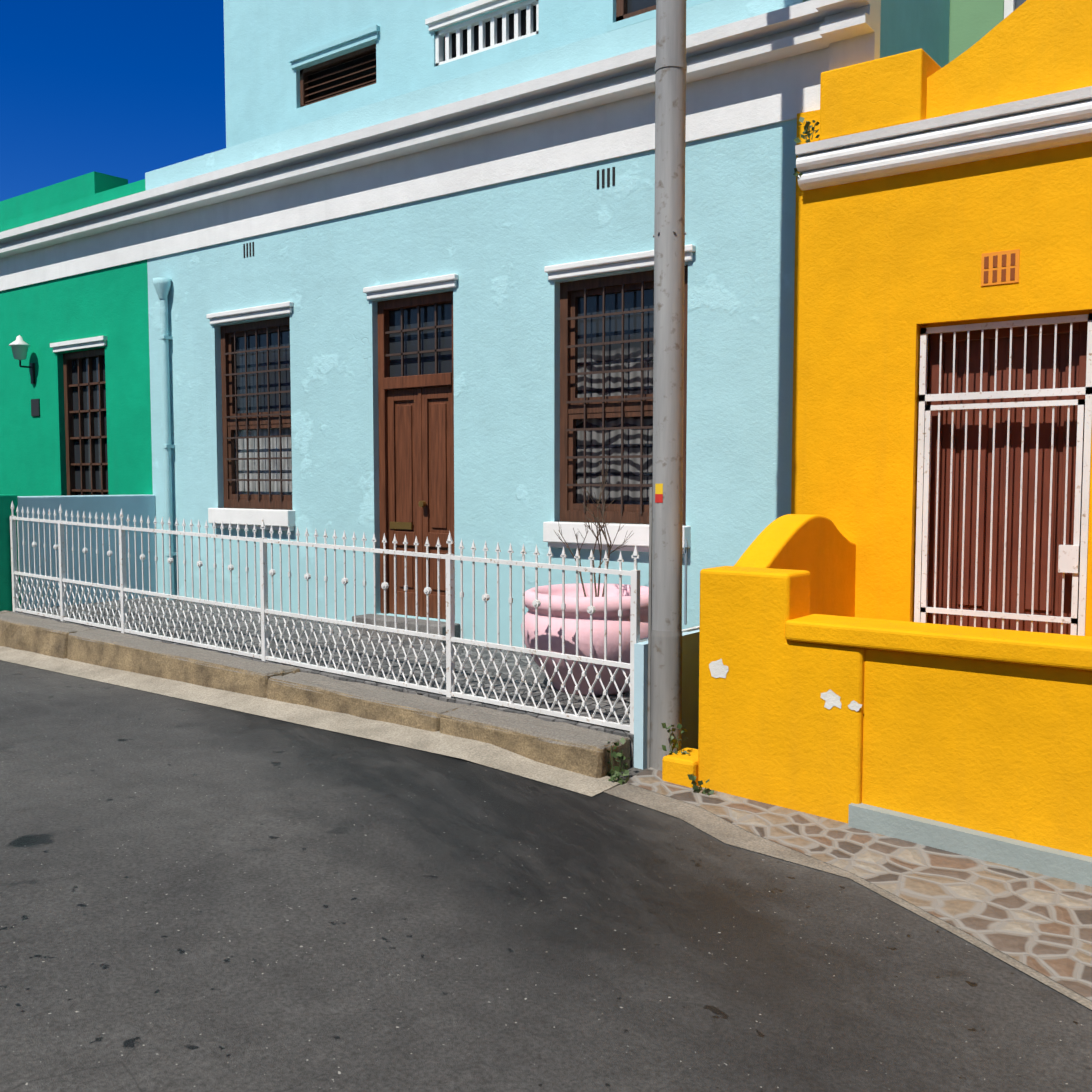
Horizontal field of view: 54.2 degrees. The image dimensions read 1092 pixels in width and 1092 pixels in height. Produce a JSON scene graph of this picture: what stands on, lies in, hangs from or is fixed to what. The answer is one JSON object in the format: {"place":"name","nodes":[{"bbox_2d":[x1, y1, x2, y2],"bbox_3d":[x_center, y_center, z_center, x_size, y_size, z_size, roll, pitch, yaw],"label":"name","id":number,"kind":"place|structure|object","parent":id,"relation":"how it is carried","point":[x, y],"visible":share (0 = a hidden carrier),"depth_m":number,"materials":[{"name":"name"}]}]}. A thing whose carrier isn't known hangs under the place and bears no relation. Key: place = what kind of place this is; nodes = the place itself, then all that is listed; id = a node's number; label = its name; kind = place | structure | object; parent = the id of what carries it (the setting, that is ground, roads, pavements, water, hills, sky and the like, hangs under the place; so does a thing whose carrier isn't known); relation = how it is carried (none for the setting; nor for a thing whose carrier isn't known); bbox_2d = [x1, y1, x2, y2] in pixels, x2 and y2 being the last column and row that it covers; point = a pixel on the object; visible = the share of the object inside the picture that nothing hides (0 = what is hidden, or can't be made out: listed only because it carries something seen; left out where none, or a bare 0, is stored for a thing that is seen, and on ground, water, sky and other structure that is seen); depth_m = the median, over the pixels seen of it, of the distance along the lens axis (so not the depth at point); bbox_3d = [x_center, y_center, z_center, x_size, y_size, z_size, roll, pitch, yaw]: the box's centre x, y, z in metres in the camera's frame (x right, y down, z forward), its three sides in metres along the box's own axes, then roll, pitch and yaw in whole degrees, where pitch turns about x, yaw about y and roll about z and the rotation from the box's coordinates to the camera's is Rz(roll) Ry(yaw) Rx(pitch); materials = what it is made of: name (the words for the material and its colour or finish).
{"place":"outdoors","nodes":[
{"label":"outdoors","id":0,"kind":"place"},
{"bbox_2d":[0,0,225,200],"label":"sky","id":1,"kind":"structure","parent":0,"point":[126,89],"materials":[{"name":"blue"}]},
{"bbox_2d":[10,596,633,767],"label":"porch floor","id":2,"kind":"structure","parent":0,"point":[591,704],"depth_m":7.97,"materials":[{"name":"grey concrete"}]},
{"bbox_2d":[0,179,152,495],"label":"green house wall","id":3,"kind":"structure","parent":2,"relation":"on","point":[111,303],"depth_m":12.04,"materials":[{"name":"green paint"}]},
{"bbox_2d":[9,335,29,359],"bbox_3d":[-6.121,-2.306,12.403,0.230,0.290,0.230,3,5,37],"label":"wall lantern","id":4,"kind":"object","parent":3,"relation":"attached to","point":[19,346],"depth_m":12.35,"materials":[{"name":"white glass"}]},
{"bbox_2d":[19,360,34,383],"bbox_3d":[-6.076,-2.040,12.480,0.050,0.270,0.174,3,5,37],"label":"wall lamp bracket","id":5,"kind":"object","parent":3,"relation":"attached to","point":[32,369],"depth_m":12.52,"materials":[{"name":"black metal"}]},
{"bbox_2d":[31,399,39,415],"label":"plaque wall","id":6,"kind":"structure","parent":3,"relation":"attached to","point":[35,407],"depth_m":12.54,"materials":[{"name":"black metal"}]},
{"bbox_2d":[50,336,106,351],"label":"green house lintels","id":7,"kind":"object","parent":3,"relation":"attached to","point":[84,343],"visible":1,"depth_m":11.85,"materials":[{"name":"paint"}]},
{"bbox_2d":[63,348,107,495],"bbox_3d":[-5.132,-0.887,12.085,1.000,2.620,0.090,3,5,37],"label":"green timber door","id":8,"kind":"structure","parent":3,"relation":"attached to","point":[79,356],"depth_m":12.14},
{"bbox_2d":[72,356,108,494],"bbox_3d":[-5.120,-1.228,12.079,0.860,1.800,0.001,3,5,37],"label":"green door pane","id":9,"kind":"object","parent":8,"relation":"in","point":[86,424],"visible":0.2,"depth_m":12.14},
{"bbox_2d":[17,494,155,608],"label":"low partition wall","id":10,"kind":"structure","parent":2,"relation":"on","point":[137,506],"depth_m":10.60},
{"bbox_2d":[10,501,639,733],"bbox_3d":[-2.237,0.309,7.877,6.898,1.204,0.038,3,5,37],"label":"metal fence","id":11,"kind":"object","parent":2,"relation":"on","point":[450,651],"visible":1,"depth_m":7.25,"materials":[{"name":"white metal"}]},
{"bbox_2d":[684,538,687,624],"bbox_3d":[0.809,0.201,6.171,0.024,0.510,0.040,3,5,37],"label":"fence post","id":12,"kind":"object","parent":11,"relation":"attached to","point":[685,588],"visible":1,"depth_m":6.17,"materials":[{"name":"white metal"}]},
{"bbox_2d":[352,614,459,645],"bbox_3d":[-1.177,0.723,8.883,1.050,0.220,0.220,3,5,37],"label":"doorstep","id":13,"kind":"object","parent":2,"relation":"on","point":[422,625],"depth_m":8.76,"materials":[{"name":"concrete"}]},
{"bbox_2d":[145,0,809,647],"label":"house wall","id":14,"kind":"structure","parent":2,"relation":"on","point":[497,248],"depth_m":8.31,"materials":[{"name":"blue paint"}]},
{"bbox_2d":[153,277,175,599],"bbox_3d":[-3.876,-1.050,10.882,0.180,3.300,0.180,3,5,37],"label":"downpipe","id":15,"kind":"object","parent":14,"relation":"attached to","point":[162,286],"visible":0.81,"depth_m":10.85,"materials":[{"name":"blue metal"}]},
{"bbox_2d":[220,317,292,509],"bbox_3d":[-2.719,-1.248,10.217,1.130,1.780,0.090,3,5,37],"label":"window frame","id":16,"kind":"object","parent":14,"relation":"attached to","point":[228,388],"visible":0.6,"depth_m":10.42,"materials":[{"name":"brown wood"}]},
{"bbox_2d":[224,326,291,501],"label":"window bars","id":17,"kind":"object","parent":16,"relation":"attached to","point":[257,393],"depth_m":10.16,"materials":[{"name":"brown metal"}]},
{"bbox_2d":[234,330,291,494],"bbox_3d":[-2.700,-1.249,10.241,0.990,1.640,0.001,3,5,37],"label":"window pane","id":18,"kind":"object","parent":16,"relation":"in","point":[274,406],"depth_m":10.24,"materials":[{"name":"glass"}]},
{"bbox_2d":[377,291,454,619],"bbox_3d":[-1.047,-0.736,8.960,0.930,2.680,0.110,3,5,37],"label":"door frame","id":19,"kind":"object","parent":14,"relation":"attached to","point":[416,439],"visible":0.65,"depth_m":9.00,"materials":[{"name":"brown wood"}]},
{"bbox_2d":[390,501,425,528],"bbox_3d":[-1.182,-0.263,9.046,0.448,0.247,0.065,3,5,37],"label":"door hardware","id":20,"kind":"object","parent":19,"relation":"attached to","point":[401,525],"visible":0.96,"depth_m":9.09,"materials":[{"name":"gold metal"}]},
{"bbox_2d":[385,303,451,375],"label":"window bars","id":21,"kind":"object","parent":19,"relation":"attached to","point":[419,329],"depth_m":8.88,"materials":[{"name":"brown wood"}]},
{"bbox_2d":[389,302,451,376],"bbox_3d":[-1.032,-1.712,8.916,0.780,0.575,0.001,3,5,37],"label":"transom window","id":22,"kind":"structure","parent":19,"relation":"in","point":[428,341],"depth_m":8.91,"materials":[{"name":"glass"}]},
{"bbox_2d":[243,167,614,257],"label":"wall vent slots","id":23,"kind":"object","parent":14,"relation":"attached to","point":[608,177],"depth_m":7.59,"materials":[{"name":"black"}]},
{"bbox_2d":[0,0,880,290],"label":"cornice moulding","id":24,"kind":"object","parent":14,"relation":"attached to","point":[768,68],"visible":0.83,"depth_m":8.17,"materials":[{"name":"white paint"}]},
{"bbox_2d":[206,244,695,553],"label":"window moldings","id":25,"kind":"structure","parent":14,"relation":"attached to","point":[285,520],"depth_m":7.92,"materials":[{"name":"white paint"}]},
{"bbox_2d":[560,265,687,524],"bbox_3d":[0.581,-1.055,7.707,1.130,1.780,0.090,3,5,37],"label":"window frame","id":26,"kind":"object","parent":14,"relation":"attached to","point":[571,293],"visible":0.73,"depth_m":7.90,"materials":[{"name":"brown wood"}]},
{"bbox_2d":[566,281,653,513],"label":"window bars","id":27,"kind":"object","parent":26,"relation":"attached to","point":[622,399],"depth_m":7.70,"materials":[{"name":"brown metal"}]},
{"bbox_2d":[576,288,653,504],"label":"window panes","id":28,"kind":"object","parent":26,"relation":"in","point":[632,350],"depth_m":7.80,"materials":[{"name":"glass"}]},
{"bbox_2d":[521,583,648,695],"bbox_3d":[0.313,0.608,6.992,0.952,0.646,0.952,3,5,37],"label":"planter pot","id":29,"kind":"object","parent":2,"relation":"on","point":[584,624],"visible":0.6,"depth_m":6.62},
{"bbox_2d":[555,463,632,596],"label":"dry planter twigs","id":30,"kind":"object","parent":29,"relation":"on","point":[601,526],"visible":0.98,"depth_m":7.00,"materials":[{"name":"brown"}]},
{"bbox_2d":[634,629,698,769],"bbox_3d":[0.962,0.992,6.382,0.060,1.005,1.520,3,5,37],"label":"stoep cheek","id":31,"kind":"object","parent":2,"relation":"on","point":[690,682],"visible":0.14,"depth_m":6.08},
{"bbox_2d":[0,660,1091,1091],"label":"road","id":32,"kind":"structure","parent":0,"point":[196,896],"depth_m":3.71,"materials":[{"name":"grey asphalt"}]},
{"bbox_2d":[0,494,20,610],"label":"green boundary wall","id":33,"kind":"structure","parent":32,"relation":"on","point":[6,603],"depth_m":9.94,"materials":[{"name":"paint"}]},
{"bbox_2d":[0,646,619,796],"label":"curb","id":34,"kind":"structure","parent":32,"relation":"on","point":[485,754],"depth_m":6.60,"materials":[{"name":"concrete"}]},
{"bbox_2d":[0,610,629,777],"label":"stoep kerb stones","id":35,"kind":"object","parent":32,"relation":"on","point":[572,748],"visible":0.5,"depth_m":6.97,"materials":[{"name":"stone"}]},
{"bbox_2d":[647,0,686,770],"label":"street light pole","id":36,"kind":"object","parent":32,"relation":"on","point":[665,619],"visible":0.98,"depth_m":5.57,"materials":[{"name":"grey metal"}]},
{"bbox_2d":[655,484,662,502],"bbox_3d":[0.594,-0.279,5.612,0.049,0.100,0.006,3,5,37],"label":"pole sticker","id":37,"kind":"object","parent":36,"relation":"attached to","point":[658,493],"visible":1,"depth_m":5.61,"materials":[{"name":"yellow"}]},
{"bbox_2d":[603,782,1091,1009],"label":"curb","id":38,"kind":"structure","parent":32,"relation":"on","point":[715,826],"depth_m":4.70,"materials":[{"name":"concrete"}]},
{"bbox_2d":[627,767,1091,1000],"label":"crazy paving","id":39,"kind":"structure","parent":32,"relation":"on","point":[1041,923],"depth_m":4.35,"materials":[{"name":"beige stone"}]},
{"bbox_2d":[606,723,713,794],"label":"weeds","id":40,"kind":"object","parent":39,"relation":"on","point":[615,774],"visible":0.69,"depth_m":5.58,"materials":[{"name":"green plant"}]},
{"bbox_2d":[662,747,697,787],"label":"yellow block","id":41,"kind":"structure","parent":39,"relation":"on","point":[678,767],"depth_m":5.50,"materials":[{"name":"paint"}]},
{"bbox_2d":[848,803,1091,886],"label":"wall plinth","id":42,"kind":"structure","parent":32,"relation":"on","point":[1044,860],"depth_m":4.61,"materials":[{"name":"grey paint"}]},
{"bbox_2d":[862,648,1091,856],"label":"yellow boundary wall","id":43,"kind":"structure","parent":32,"relation":"on","point":[1003,749],"depth_m":4.63,"materials":[{"name":"yellow paint"}]},
{"bbox_2d":[785,614,1091,670],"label":"wall coping","id":44,"kind":"object","parent":43,"relation":"on","point":[1042,649],"visible":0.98,"depth_m":4.69,"materials":[{"name":"yellow paint"}]},
{"bbox_2d":[223,0,949,147],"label":"upper wall","id":45,"kind":"structure","parent":0,"point":[264,40],"depth_m":10.28,"materials":[{"name":"paint"}]},
{"bbox_2d":[300,44,375,106],"bbox_3d":[-2.055,-4.697,10.709,1.180,0.400,0.070,3,5,37],"label":"louvre window","id":46,"kind":"structure","parent":45,"relation":"attached to","point":[305,73],"depth_m":10.76,"materials":[{"name":"brown wood"}]},
{"bbox_2d":[308,6,535,102],"bbox_3d":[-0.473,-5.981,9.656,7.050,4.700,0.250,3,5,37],"label":"vent opening","id":47,"kind":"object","parent":45,"relation":"attached to","point":[373,62],"depth_m":10.59,"materials":[{"name":"black"}]},
{"bbox_2d":[425,0,538,65],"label":"balustrade","id":48,"kind":"object","parent":45,"relation":"on","point":[459,14],"visible":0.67,"depth_m":9.52,"materials":[{"name":"white paint"}]},
{"bbox_2d":[288,0,711,68],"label":"window caps","id":49,"kind":"object","parent":45,"relation":"attached to","point":[345,43],"depth_m":10.41,"materials":[{"name":"blue paint"}]},
{"bbox_2d":[616,0,655,21],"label":"window frame","id":50,"kind":"object","parent":45,"relation":"on","point":[621,9],"visible":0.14,"depth_m":8.64,"materials":[{"name":"brown wood"}]},
{"bbox_2d":[627,0,655,13],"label":"window pane","id":51,"kind":"object","parent":50,"relation":"in","point":[635,5],"depth_m":8.62,"materials":[{"name":"black glass"}]},
{"bbox_2d":[948,0,1003,62],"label":"building wall","id":52,"kind":"structure","parent":45,"relation":"attached to","point":[972,22],"depth_m":8.64,"materials":[{"name":"green paint"}]},
{"bbox_2d":[1004,0,1015,18],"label":"window frame","id":53,"kind":"object","parent":52,"relation":"attached to","point":[1009,7],"depth_m":8.48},
{"bbox_2d":[1015,0,1025,9],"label":"window","id":54,"kind":"structure","parent":53,"relation":"in","point":[1018,3],"depth_m":8.51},
{"bbox_2d":[638,626,698,642],"bbox_3d":[0.939,0.732,6.409,0.030,0.510,1.480,3,5,37],"label":"coping","id":55,"kind":"object","parent":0,"point":[683,630],"visible":0.04,"depth_m":6.22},
{"bbox_2d":[698,566,864,822],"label":"boundary wall pillar","id":56,"kind":"structure","parent":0,"point":[773,730],"depth_m":5.19,"materials":[{"name":"yellow paint"}]},
{"bbox_2d":[709,659,861,711],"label":"peeled paint patches","id":57,"kind":"object","parent":56,"relation":"attached to","point":[718,669],"visible":0.98,"depth_m":5.02,"materials":[{"name":"white paint"}]},
{"bbox_2d":[734,514,855,616],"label":"curved wall","id":58,"kind":"structure","parent":0,"point":[821,549],"depth_m":6.07,"materials":[{"name":"yellow paint"}]},
{"bbox_2d":[791,0,1091,636],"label":"house wall","id":59,"kind":"structure","parent":0,"point":[887,268],"depth_m":6.30,"materials":[{"name":"paint"}]},
{"bbox_2d":[793,117,819,177],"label":"cornice weeds","id":60,"kind":"object","parent":59,"relation":"attached to","point":[807,126],"depth_m":6.50,"materials":[{"name":"green plant"}]},
{"bbox_2d":[820,48,940,139],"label":"parapet block","id":61,"kind":"structure","parent":59,"relation":"attached to","point":[887,91],"depth_m":6.23,"materials":[{"name":"paint"}]},
{"bbox_2d":[795,86,1091,190],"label":"cornice","id":62,"kind":"structure","parent":59,"relation":"attached to","point":[1059,119],"depth_m":6.00,"materials":[{"name":"white paint"}]},
{"bbox_2d":[981,249,1019,285],"bbox_3d":[2.539,-1.554,5.960,0.200,0.180,0.016,3,5,37],"label":"air vent","id":63,"kind":"object","parent":59,"relation":"attached to","point":[998,268],"visible":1,"depth_m":5.95,"materials":[{"name":"orange paint"}]},
{"bbox_2d":[984,253,1015,282],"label":"vent openings","id":64,"kind":"object","parent":63,"relation":"attached to","point":[1003,271],"visible":1,"depth_m":5.95,"materials":[{"name":"brown"}]},
{"bbox_2d":[914,314,1091,635],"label":"security gate","id":65,"kind":"structure","parent":59,"relation":"attached to","point":[1073,558],"depth_m":6.03,"materials":[{"name":"white metal"}]},
{"bbox_2d":[927,320,1087,634],"bbox_3d":[2.674,-0.311,6.193,0.890,2.870,0.110,3,5,37],"label":"door","id":66,"kind":"structure","parent":59,"relation":"attached to","point":[1079,354],"depth_m":6.19,"materials":[{"name":"red wood"}]},
{"bbox_3d":[-8.633,-1.523,15.086,11.750,4.700,0.190,3,5,37],"label":"green house interior wall","id":67,"kind":"object","parent":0,"visible":0},
{"bbox_2d":[0,171,127,221],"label":"green roof box","id":68,"kind":"object","parent":67,"relation":"on","point":[85,185],"visible":0.46,"depth_m":12.05,"materials":[{"name":"paint"}]}
]}

